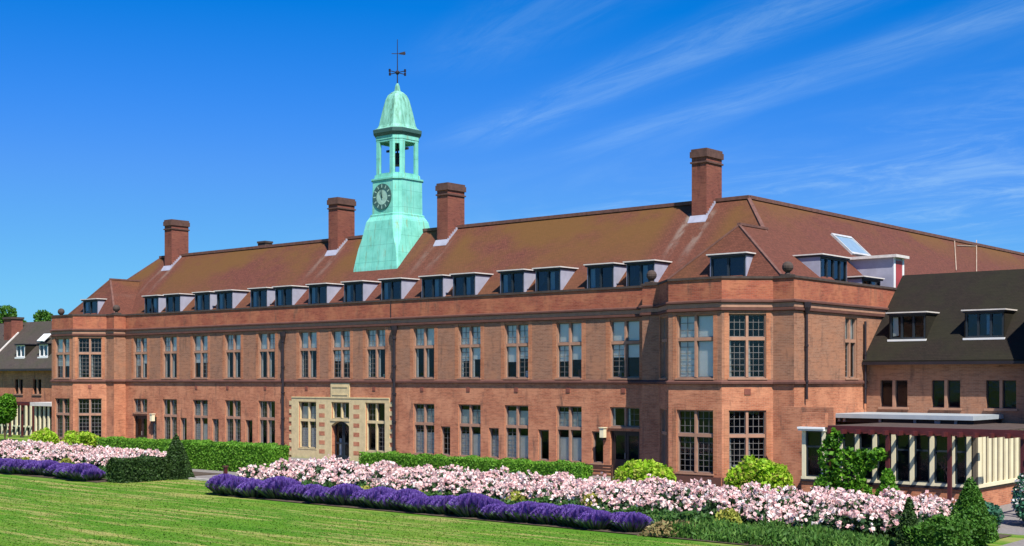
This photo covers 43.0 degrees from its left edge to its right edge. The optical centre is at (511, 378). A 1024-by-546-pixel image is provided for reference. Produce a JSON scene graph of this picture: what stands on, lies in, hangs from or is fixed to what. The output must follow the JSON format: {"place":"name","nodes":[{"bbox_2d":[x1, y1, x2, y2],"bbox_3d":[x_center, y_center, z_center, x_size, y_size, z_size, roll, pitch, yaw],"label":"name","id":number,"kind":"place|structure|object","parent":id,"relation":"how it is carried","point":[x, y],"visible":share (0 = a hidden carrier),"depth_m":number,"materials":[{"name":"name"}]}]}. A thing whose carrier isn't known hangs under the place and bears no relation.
{"place":"outdoors","nodes":[
{"label":"outdoors","id":0,"kind":"place"},
{"bbox_2d":[0,434,1023,545],"bbox_3d":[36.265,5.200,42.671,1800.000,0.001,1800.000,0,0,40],"label":"ground","id":1,"kind":"structure","parent":0,"point":[1007,539],"depth_m":46.26,"materials":[{"name":"plant"}]},
{"bbox_2d":[0,305,16,323],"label":"tree","id":2,"kind":"object","parent":1,"relation":"on","point":[12,311],"visible":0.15,"depth_m":169.05,"materials":[{"name":"green plant"}]},
{"bbox_2d":[0,393,17,439],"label":"young tree","id":3,"kind":"object","parent":1,"relation":"on","point":[8,408],"visible":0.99,"depth_m":107.41,"materials":[{"name":"green plant"}]},
{"bbox_2d":[0,405,34,435],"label":"cream screen","id":4,"kind":"object","parent":1,"relation":"on","point":[27,422],"visible":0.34,"depth_m":118.77,"materials":[{"name":"paint"}]},
{"bbox_2d":[8,402,33,437],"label":"pergola","id":5,"kind":"object","parent":1,"relation":"on","point":[22,404],"visible":0.4,"depth_m":114.19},
{"bbox_2d":[30,402,51,431],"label":"garden pavilion","id":6,"kind":"structure","parent":1,"relation":"on","point":[43,415],"depth_m":107.87,"materials":[{"name":"white wood"}]},
{"bbox_2d":[33,310,52,321],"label":"tree","id":7,"kind":"object","parent":1,"relation":"on","point":[40,315],"visible":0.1,"depth_m":190.06,"materials":[{"name":"green plant"}]},
{"bbox_2d":[0,471,219,482],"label":"flower bed","id":8,"kind":"object","parent":1,"relation":"on","point":[105,480],"visible":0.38,"depth_m":68.89,"materials":[{"name":"soil"}]},
{"bbox_2d":[2,459,23,473],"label":"lavender bush","id":9,"kind":"object","parent":8,"relation":"on","point":[8,466],"visible":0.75,"depth_m":69.95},
{"bbox_2d":[26,427,59,444],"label":"hydrangea bush","id":10,"kind":"object","parent":8,"relation":"on","point":[45,434],"visible":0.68,"depth_m":95.79,"materials":[{"name":"green plant"}]},
{"bbox_2d":[32,460,58,474],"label":"lavender bush","id":11,"kind":"object","parent":8,"relation":"on","point":[39,467],"visible":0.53,"depth_m":68.91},
{"bbox_2d":[61,430,98,447],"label":"hydrangea bush","id":12,"kind":"object","parent":8,"relation":"on","point":[83,438],"visible":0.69,"depth_m":92.77,"materials":[{"name":"green plant"}]},
{"bbox_2d":[65,463,97,480],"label":"lavender bush","id":13,"kind":"object","parent":8,"relation":"on","point":[73,471],"visible":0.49,"depth_m":65.57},
{"bbox_2d":[0,439,166,466],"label":"rose bushes","id":14,"kind":"object","parent":8,"relation":"on","point":[47,450],"visible":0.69,"depth_m":73.32,"materials":[{"name":"pink plant"}]},
{"bbox_2d":[76,467,105,480],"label":"lavender bush","id":15,"kind":"object","parent":8,"relation":"on","point":[92,474],"visible":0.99,"depth_m":65.29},
{"bbox_2d":[165,433,195,479],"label":"topiary cone","id":16,"kind":"object","parent":8,"relation":"on","point":[178,467],"visible":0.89,"depth_m":66.93,"materials":[{"name":"green plant"}]},
{"bbox_2d":[105,455,167,482],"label":"yew hedge","id":17,"kind":"object","parent":1,"relation":"on","point":[136,469],"visible":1,"depth_m":65.08,"materials":[{"name":"green plant"}]},
{"bbox_2d":[167,439,289,472],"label":"clipped hedge","id":18,"kind":"object","parent":1,"relation":"on","point":[234,455],"visible":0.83,"depth_m":72.45,"materials":[{"name":"green plant"}]},
{"bbox_2d":[50,39,1023,486],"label":"college building","id":19,"kind":"structure","parent":1,"relation":"on","point":[706,333],"depth_m":76.67,"materials":[{"name":"red brick"}]},
{"bbox_2d":[0,317,51,401],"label":"brick wing","id":20,"kind":"structure","parent":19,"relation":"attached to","point":[25,361],"depth_m":122.10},
{"bbox_2d":[54,338,69,378],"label":"window","id":21,"kind":"structure","parent":19,"relation":"in","point":[62,344],"depth_m":99.27,"materials":[{"name":"glass"}]},
{"bbox_2d":[56,398,68,438],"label":"window","id":22,"kind":"structure","parent":19,"relation":"in","point":[64,414],"depth_m":99.05,"materials":[{"name":"stone"}]},
{"bbox_2d":[77,338,101,378],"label":"window","id":23,"kind":"structure","parent":19,"relation":"in","point":[90,353],"depth_m":98.21,"materials":[{"name":"stone"}]},
{"bbox_2d":[78,398,101,436],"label":"window","id":24,"kind":"structure","parent":19,"relation":"in","point":[90,414],"depth_m":98.21,"materials":[{"name":"stone"}]},
{"bbox_2d":[132,337,146,378],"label":"window","id":25,"kind":"structure","parent":19,"relation":"in","point":[140,343],"depth_m":97.42,"materials":[{"name":"stone"}]},
{"bbox_2d":[161,336,176,378],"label":"window","id":26,"kind":"structure","parent":19,"relation":"in","point":[170,342],"depth_m":94.77,"materials":[{"name":"stone"}]},
{"bbox_2d":[164,399,176,438],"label":"window","id":27,"kind":"structure","parent":19,"relation":"in","point":[171,415],"depth_m":94.77,"materials":[{"name":"stone"}]},
{"bbox_2d":[192,335,207,378],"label":"window","id":28,"kind":"structure","parent":19,"relation":"in","point":[200,341],"depth_m":92.40,"materials":[{"name":"glass"}]},
{"bbox_2d":[194,400,207,440],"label":"window","id":29,"kind":"structure","parent":19,"relation":"in","point":[200,410],"depth_m":92.40,"materials":[{"name":"glass"}]},
{"bbox_2d":[224,334,240,378],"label":"window","id":30,"kind":"structure","parent":19,"relation":"in","point":[233,341],"depth_m":90.01,"materials":[{"name":"stone"}]},
{"bbox_2d":[226,400,240,441],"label":"window","id":31,"kind":"structure","parent":19,"relation":"in","point":[235,416],"depth_m":90.01,"materials":[{"name":"stone"}]},
{"bbox_2d":[257,333,274,378],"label":"window","id":32,"kind":"structure","parent":19,"relation":"in","point":[266,340],"depth_m":87.67,"materials":[{"name":"stone"}]},
{"bbox_2d":[259,401,274,442],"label":"window","id":33,"kind":"structure","parent":19,"relation":"in","point":[269,418],"depth_m":87.65,"materials":[{"name":"stone"}]},
{"bbox_2d":[298,331,316,378],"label":"window","id":34,"kind":"structure","parent":19,"relation":"in","point":[308,339],"depth_m":84.95,"materials":[{"name":"stone"}]},
{"bbox_2d":[298,401,316,449],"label":"window","id":35,"kind":"structure","parent":19,"relation":"in","point":[307,413],"depth_m":84.95,"materials":[{"name":"yellow stone"}]},
{"bbox_2d":[330,330,349,378],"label":"window","id":36,"kind":"structure","parent":19,"relation":"in","point":[340,338],"depth_m":82.92,"materials":[{"name":"glass"}]},
{"bbox_2d":[333,402,348,418],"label":"window","id":37,"kind":"structure","parent":19,"relation":"in","point":[343,404],"depth_m":82.88,"materials":[{"name":"yellow stone"}]},
{"bbox_2d":[335,422,348,459],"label":"entrance door","id":38,"kind":"structure","parent":19,"relation":"in","point":[341,442],"depth_m":83.13,"materials":[{"name":"blue wood"}]},
{"bbox_2d":[364,403,384,452],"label":"window","id":39,"kind":"structure","parent":19,"relation":"in","point":[377,421],"depth_m":80.77,"materials":[{"name":"yellow stone"}]},
{"bbox_2d":[364,329,385,378],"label":"window","id":40,"kind":"structure","parent":19,"relation":"in","point":[375,337],"depth_m":80.83,"materials":[{"name":"glass"}]},
{"bbox_2d":[412,327,434,378],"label":"window","id":41,"kind":"structure","parent":19,"relation":"in","point":[423,336],"depth_m":78.11,"materials":[{"name":"stone"}]},
{"bbox_2d":[414,403,433,454],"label":"window","id":42,"kind":"structure","parent":19,"relation":"in","point":[423,441],"depth_m":78.09,"materials":[{"name":"glass"}]},
{"bbox_2d":[457,325,480,378],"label":"window","id":43,"kind":"structure","parent":19,"relation":"in","point":[469,336],"depth_m":75.72,"materials":[{"name":"glass"}]},
{"bbox_2d":[459,404,480,457],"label":"window","id":44,"kind":"structure","parent":19,"relation":"in","point":[469,444],"depth_m":75.69,"materials":[{"name":"glass"}]},
{"bbox_2d":[489,428,498,458],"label":"window","id":45,"kind":"structure","parent":19,"relation":"in","point":[493,440],"depth_m":74.68,"materials":[{"name":"glass"}]},
{"bbox_2d":[503,324,528,378],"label":"window","id":46,"kind":"structure","parent":19,"relation":"in","point":[516,335],"depth_m":73.38,"materials":[{"name":"glass"}]},
{"bbox_2d":[505,405,527,458],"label":"window","id":47,"kind":"structure","parent":19,"relation":"in","point":[516,446],"depth_m":73.43,"materials":[{"name":"glass"}]},
{"bbox_2d":[555,322,581,379],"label":"window","id":48,"kind":"structure","parent":19,"relation":"in","point":[568,333],"depth_m":70.96,"materials":[{"name":"glass"}]},
{"bbox_2d":[557,406,581,462],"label":"window","id":49,"kind":"structure","parent":19,"relation":"in","point":[569,448],"depth_m":70.95,"materials":[{"name":"glass"}]},
{"bbox_2d":[608,320,639,379],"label":"window","id":50,"kind":"structure","parent":19,"relation":"in","point":[624,333],"depth_m":68.56,"materials":[{"name":"glass"}]},
{"bbox_2d":[608,407,639,428],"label":"window","id":51,"kind":"structure","parent":19,"relation":"in","point":[627,420],"depth_m":68.56,"materials":[{"name":"stone"}]},
{"bbox_2d":[612,431,638,475],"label":"door","id":52,"kind":"structure","parent":19,"relation":"in","point":[616,463],"depth_m":68.80,"materials":[{"name":"black wood"}]},
{"bbox_2d":[659,316,666,379],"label":"window","id":53,"kind":"structure","parent":19,"relation":"in","point":[663,319],"depth_m":65.42,"materials":[{"name":"stone"}]},
{"bbox_2d":[661,409,666,467],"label":"window","id":54,"kind":"structure","parent":19,"relation":"in","point":[663,411],"depth_m":65.42,"materials":[{"name":"glass"}]},
{"bbox_2d":[675,314,713,379],"bbox_3d":[8.838,-1.522,62.516,2.160,3.185,0.360,0,0,40],"label":"window","id":55,"kind":"structure","parent":19,"relation":"in","point":[694,332],"depth_m":62.52,"materials":[{"name":"glass"}]},
{"bbox_2d":[675,410,713,475],"bbox_3d":[8.829,3.070,62.504,2.160,3.100,0.330,0,0,40],"label":"window","id":56,"kind":"structure","parent":19,"relation":"in","point":[695,434],"depth_m":62.52,"materials":[{"name":"stone"}]},
{"bbox_2d":[729,410,765,469],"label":"window","id":57,"kind":"structure","parent":19,"relation":"in","point":[746,435],"depth_m":61.70,"materials":[{"name":"stone"}]},
{"bbox_2d":[728,314,767,379],"bbox_3d":[11.136,-1.495,61.656,1.900,3.130,0.330,0,0,-5],"label":"window","id":58,"kind":"structure","parent":19,"relation":"in","point":[746,338],"depth_m":61.70,"materials":[{"name":"stone"}]},
{"bbox_2d":[845,317,858,379],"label":"window","id":59,"kind":"structure","parent":19,"relation":"in","point":[850,323],"depth_m":65.61,"materials":[{"name":"stone"}]},
{"bbox_2d":[862,269,1023,422],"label":"brick wing","id":60,"kind":"structure","parent":19,"relation":"attached to","point":[947,343],"depth_m":65.12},
{"bbox_2d":[878,380,908,409],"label":"window","id":61,"kind":"structure","parent":60,"relation":"in","point":[894,382],"depth_m":65.89,"materials":[{"name":"stone"}]},
{"bbox_2d":[929,380,961,409],"bbox_3d":[21.423,0.835,64.170,1.600,1.470,0.300,0,0,40],"label":"window","id":62,"kind":"structure","parent":60,"relation":"in","point":[946,382],"depth_m":64.14,"materials":[{"name":"stone"}]},
{"bbox_2d":[984,380,1017,410],"bbox_3d":[23.485,0.835,62.417,1.600,1.470,0.300,0,0,40],"label":"window","id":63,"kind":"structure","parent":60,"relation":"in","point":[1001,382],"depth_m":62.40,"materials":[{"name":"stone"}]},
{"bbox_2d":[212,494,1010,545],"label":"flower bed","id":64,"kind":"object","parent":1,"relation":"on","point":[551,525],"visible":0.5,"depth_m":47.62,"materials":[{"name":"soil"}]},
{"bbox_2d":[205,473,234,494],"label":"lavender bush","id":65,"kind":"object","parent":64,"relation":"on","point":[213,483],"visible":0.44,"depth_m":57.75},
{"bbox_2d":[218,476,247,495],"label":"lavender bush","id":66,"kind":"object","parent":64,"relation":"on","point":[228,486],"visible":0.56,"depth_m":57.20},
{"bbox_2d":[235,480,261,497],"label":"lavender bush","id":67,"kind":"object","parent":64,"relation":"on","point":[245,489],"visible":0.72,"depth_m":56.32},
{"bbox_2d":[254,476,302,498],"bbox_3d":[-10.036,4.697,56.266,2.254,0.946,1.898,0,0,-35],"label":"lavender bush","id":68,"kind":"object","parent":64,"relation":"on","point":[270,488],"visible":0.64,"depth_m":55.72,"materials":[{"name":"plant"}]},
{"bbox_2d":[282,485,301,499],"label":"lavender bush","id":69,"kind":"object","parent":64,"relation":"on","point":[290,491],"visible":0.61,"depth_m":55.08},
{"bbox_2d":[294,484,322,500],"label":"lavender bush","id":70,"kind":"object","parent":64,"relation":"on","point":[300,491],"visible":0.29,"depth_m":54.75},
{"bbox_2d":[302,486,327,502],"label":"lavender bush","id":71,"kind":"object","parent":64,"relation":"on","point":[311,494],"visible":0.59,"depth_m":53.66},
{"bbox_2d":[324,483,364,504],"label":"lavender bush","id":72,"kind":"object","parent":64,"relation":"on","point":[336,494],"visible":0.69,"depth_m":52.96,"materials":[{"name":"plant"}]},
{"bbox_2d":[359,486,395,507],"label":"lavender bush","id":73,"kind":"object","parent":64,"relation":"on","point":[368,497],"visible":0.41,"depth_m":51.67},
{"bbox_2d":[373,492,393,509],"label":"lavender bush","id":74,"kind":"object","parent":64,"relation":"on","point":[380,502],"visible":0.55,"depth_m":51.18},
{"bbox_2d":[385,488,425,509],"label":"lavender bush","id":75,"kind":"object","parent":64,"relation":"on","point":[394,496],"visible":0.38,"depth_m":50.96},
{"bbox_2d":[395,493,426,510],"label":"lavender bush","id":76,"kind":"object","parent":64,"relation":"on","point":[402,501],"visible":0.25,"depth_m":50.48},
{"bbox_2d":[404,496,427,512],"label":"lavender bush","id":77,"kind":"object","parent":64,"relation":"on","point":[413,504],"visible":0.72,"depth_m":49.87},
{"bbox_2d":[428,495,455,513],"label":"lavender bush","id":78,"kind":"object","parent":64,"relation":"on","point":[438,505],"visible":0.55,"depth_m":49.35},
{"bbox_2d":[445,492,489,516],"bbox_3d":[-1.495,4.728,48.821,2.041,0.884,1.718,0,0,6],"label":"lavender bush","id":79,"kind":"object","parent":64,"relation":"on","point":[460,504],"visible":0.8,"depth_m":48.37,"materials":[{"name":"plant"}]},
{"bbox_2d":[467,498,505,517],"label":"lavender bush","id":80,"kind":"object","parent":64,"relation":"on","point":[491,501],"visible":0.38,"depth_m":48.24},
{"bbox_2d":[258,478,715,525],"bbox_3d":[-2.536,4.836,52.214,24.648,0.855,1.906,0,0,40],"label":"border foliage","id":81,"kind":"object","parent":64,"relation":"on","point":[656,515],"visible":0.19,"depth_m":46.39,"materials":[{"name":"plant"}]},
{"bbox_2d":[478,503,503,519],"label":"lavender bush","id":82,"kind":"object","parent":64,"relation":"on","point":[485,511],"visible":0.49,"depth_m":47.56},
{"bbox_2d":[490,504,514,520],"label":"lavender bush","id":83,"kind":"object","parent":64,"relation":"on","point":[500,512],"visible":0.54,"depth_m":47.18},
{"bbox_2d":[505,501,539,521],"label":"lavender bush","id":84,"kind":"object","parent":64,"relation":"on","point":[519,512],"visible":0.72,"depth_m":46.62,"materials":[{"name":"plant"}]},
{"bbox_2d":[528,505,556,523],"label":"lavender bush","id":85,"kind":"object","parent":64,"relation":"on","point":[542,515],"visible":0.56,"depth_m":46.00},
{"bbox_2d":[549,504,577,525],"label":"lavender bush","id":86,"kind":"object","parent":64,"relation":"on","point":[554,515],"visible":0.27,"depth_m":45.67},
{"bbox_2d":[559,505,594,527],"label":"lavender bush","id":87,"kind":"object","parent":64,"relation":"on","point":[569,516],"visible":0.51,"depth_m":45.06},
{"bbox_2d":[575,510,613,529],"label":"lavender bush","id":88,"kind":"object","parent":64,"relation":"on","point":[596,519],"visible":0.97,"depth_m":44.40,"materials":[{"name":"plant"}]},
{"bbox_2d":[236,454,956,537],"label":"rose bushes","id":89,"kind":"object","parent":64,"relation":"on","point":[840,508],"visible":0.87,"depth_m":47.98,"materials":[{"name":"pink plant"}]},
{"bbox_2d":[610,511,653,531],"bbox_3d":[4.075,4.843,44.071,1.570,0.655,1.388,0,0,-37],"label":"lavender bush","id":90,"kind":"object","parent":64,"relation":"on","point":[634,521],"visible":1,"depth_m":43.68,"materials":[{"name":"plant"}]},
{"bbox_2d":[637,519,694,536],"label":"dry grass","id":91,"kind":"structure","parent":64,"relation":"on","point":[653,528],"depth_m":42.59,"materials":[{"name":"plant"}]},
{"bbox_2d":[715,507,742,524],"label":"leafy clump","id":92,"kind":"object","parent":64,"relation":"on","point":[727,512],"visible":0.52,"depth_m":43.19,"materials":[{"name":"yellow plant"}]},
{"bbox_2d":[653,515,895,545],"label":"border foliage","id":93,"kind":"object","parent":64,"relation":"on","point":[777,533],"visible":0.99,"depth_m":40.88,"materials":[{"name":"plant"}]},
{"bbox_2d":[894,496,917,545],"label":"topiary cone","id":94,"kind":"object","parent":64,"relation":"on","point":[909,517],"visible":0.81,"depth_m":39.25,"materials":[{"name":"green plant"}]},
{"bbox_2d":[920,513,959,535],"bbox_3d":[12.908,4.661,39.432,1.341,1.167,1.331,0,0,40],"label":"yew bush","id":95,"kind":"object","parent":64,"relation":"on","point":[942,519],"visible":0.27,"depth_m":39.17,"materials":[{"name":"green plant"}]},
{"bbox_2d":[902,514,998,545],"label":"yew hedge","id":96,"kind":"object","parent":64,"relation":"on","point":[939,535],"visible":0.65,"depth_m":38.93,"materials":[{"name":"green plant"}]},
{"bbox_2d":[949,505,995,545],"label":"yew bush","id":97,"kind":"object","parent":64,"relation":"on","point":[983,525],"visible":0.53,"depth_m":39.97,"materials":[{"name":"green plant"}]},
{"bbox_2d":[949,477,999,539],"bbox_3d":[14.856,4.214,42.178,1.751,2.076,1.718,0,0,40],"label":"topiary cone","id":98,"kind":"object","parent":64,"relation":"on","point":[970,494],"visible":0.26,"depth_m":42.01,"materials":[{"name":"green plant"}]},
{"bbox_2d":[0,0,1023,321],"label":"sky","id":99,"kind":"structure","parent":0,"point":[239,121],"materials":[{"name":"blue"}]},
{"bbox_2d":[20,441,1023,534],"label":"forecourt path","id":100,"kind":"structure","parent":0,"point":[1011,523],"depth_m":48.54,"materials":[{"name":"concrete"}]},
{"bbox_2d":[96,436,171,452],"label":"hedge","id":101,"kind":"object","parent":100,"relation":"on","point":[144,443],"visible":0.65,"depth_m":88.08,"materials":[{"name":"green plant"}]},
{"bbox_2d":[359,451,593,481],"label":"hedge","id":102,"kind":"object","parent":100,"relation":"on","point":[578,470],"visible":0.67,"depth_m":67.32,"materials":[{"name":"green plant"}]},
{"bbox_2d":[586,463,612,480],"bbox_3d":[4.133,4.725,64.152,1.610,0.950,0.620,0,0,40],"label":"garden bench","id":103,"kind":"object","parent":100,"relation":"on","point":[602,469],"visible":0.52,"depth_m":64.07,"materials":[{"name":"brown wood"}]},
{"bbox_2d":[612,458,676,483],"bbox_3d":[6.173,4.499,60.363,3.191,1.593,2.344,0,0,40],"label":"hydrangea bush","id":104,"kind":"object","parent":100,"relation":"on","point":[637,470],"visible":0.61,"depth_m":59.79,"materials":[{"name":"green plant"}]},
{"bbox_2d":[723,455,794,493],"bbox_3d":[10.840,4.319,56.927,3.260,1.964,2.296,0,0,40],"label":"hydrangea bush","id":105,"kind":"object","parent":100,"relation":"on","point":[749,469],"visible":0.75,"depth_m":56.26,"materials":[{"name":"green plant"}]},
{"bbox_2d":[874,467,899,496],"bbox_3d":[14.730,4.376,50.980,1.149,1.757,1.022,0,0,40],"label":"conifer","id":106,"kind":"object","parent":100,"relation":"on","point":[887,478],"visible":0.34,"depth_m":50.84,"materials":[{"name":"green plant"}]},
{"bbox_2d":[781,406,1023,505],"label":"garden pavilion","id":107,"kind":"structure","parent":100,"relation":"on","point":[990,466],"depth_m":53.93,"materials":[{"name":"beige brick"}]},
{"bbox_2d":[806,431,821,476],"bbox_3d":[12.919,3.225,55.583,0.712,1.950,0.080,0,0,40],"label":"window","id":108,"kind":"structure","parent":107,"relation":"in","point":[807,445],"depth_m":55.75,"materials":[{"name":"beige glass"}]},
{"bbox_2d":[896,434,909,481],"bbox_3d":[15.944,3.225,53.013,0.567,1.950,0.080,0,0,40],"label":"window","id":109,"kind":"structure","parent":107,"relation":"in","point":[897,449],"depth_m":52.97,"materials":[{"name":"beige glass"}]},
{"bbox_2d":[915,436,929,482],"bbox_3d":[16.560,3.225,52.489,0.611,1.950,0.080,0,0,40],"label":"window","id":110,"kind":"structure","parent":107,"relation":"in","point":[916,449],"depth_m":52.40,"materials":[{"name":"beige glass"}]},
{"bbox_2d":[955,436,966,484],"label":"window","id":111,"kind":"structure","parent":107,"relation":"in","point":[956,451],"depth_m":51.46,"materials":[{"name":"beige glass"}]},
{"bbox_2d":[827,425,1023,517],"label":"pergola","id":112,"kind":"object","parent":100,"relation":"on","point":[948,433],"visible":0.77,"depth_m":50.25,"materials":[{"name":"wood"}]},
{"bbox_2d":[811,427,887,498],"bbox_3d":[13.698,3.602,52.797,3.325,3.206,0.965,0,0,40],"label":"climbing plant","id":113,"kind":"object","parent":112,"relation":"attached to","point":[857,459],"visible":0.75,"depth_m":52.78,"materials":[{"name":"green plant"}]},
{"bbox_2d":[984,500,1004,527],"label":"round shrub","id":114,"kind":"object","parent":100,"relation":"on","point":[994,510],"visible":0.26,"depth_m":45.18,"materials":[{"name":"green plant"}]},
{"bbox_2d":[1010,473,1023,520],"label":"flowering shrub","id":115,"kind":"object","parent":100,"relation":"on","point":[1017,499],"visible":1,"depth_m":45.84,"materials":[{"name":"green plant"}]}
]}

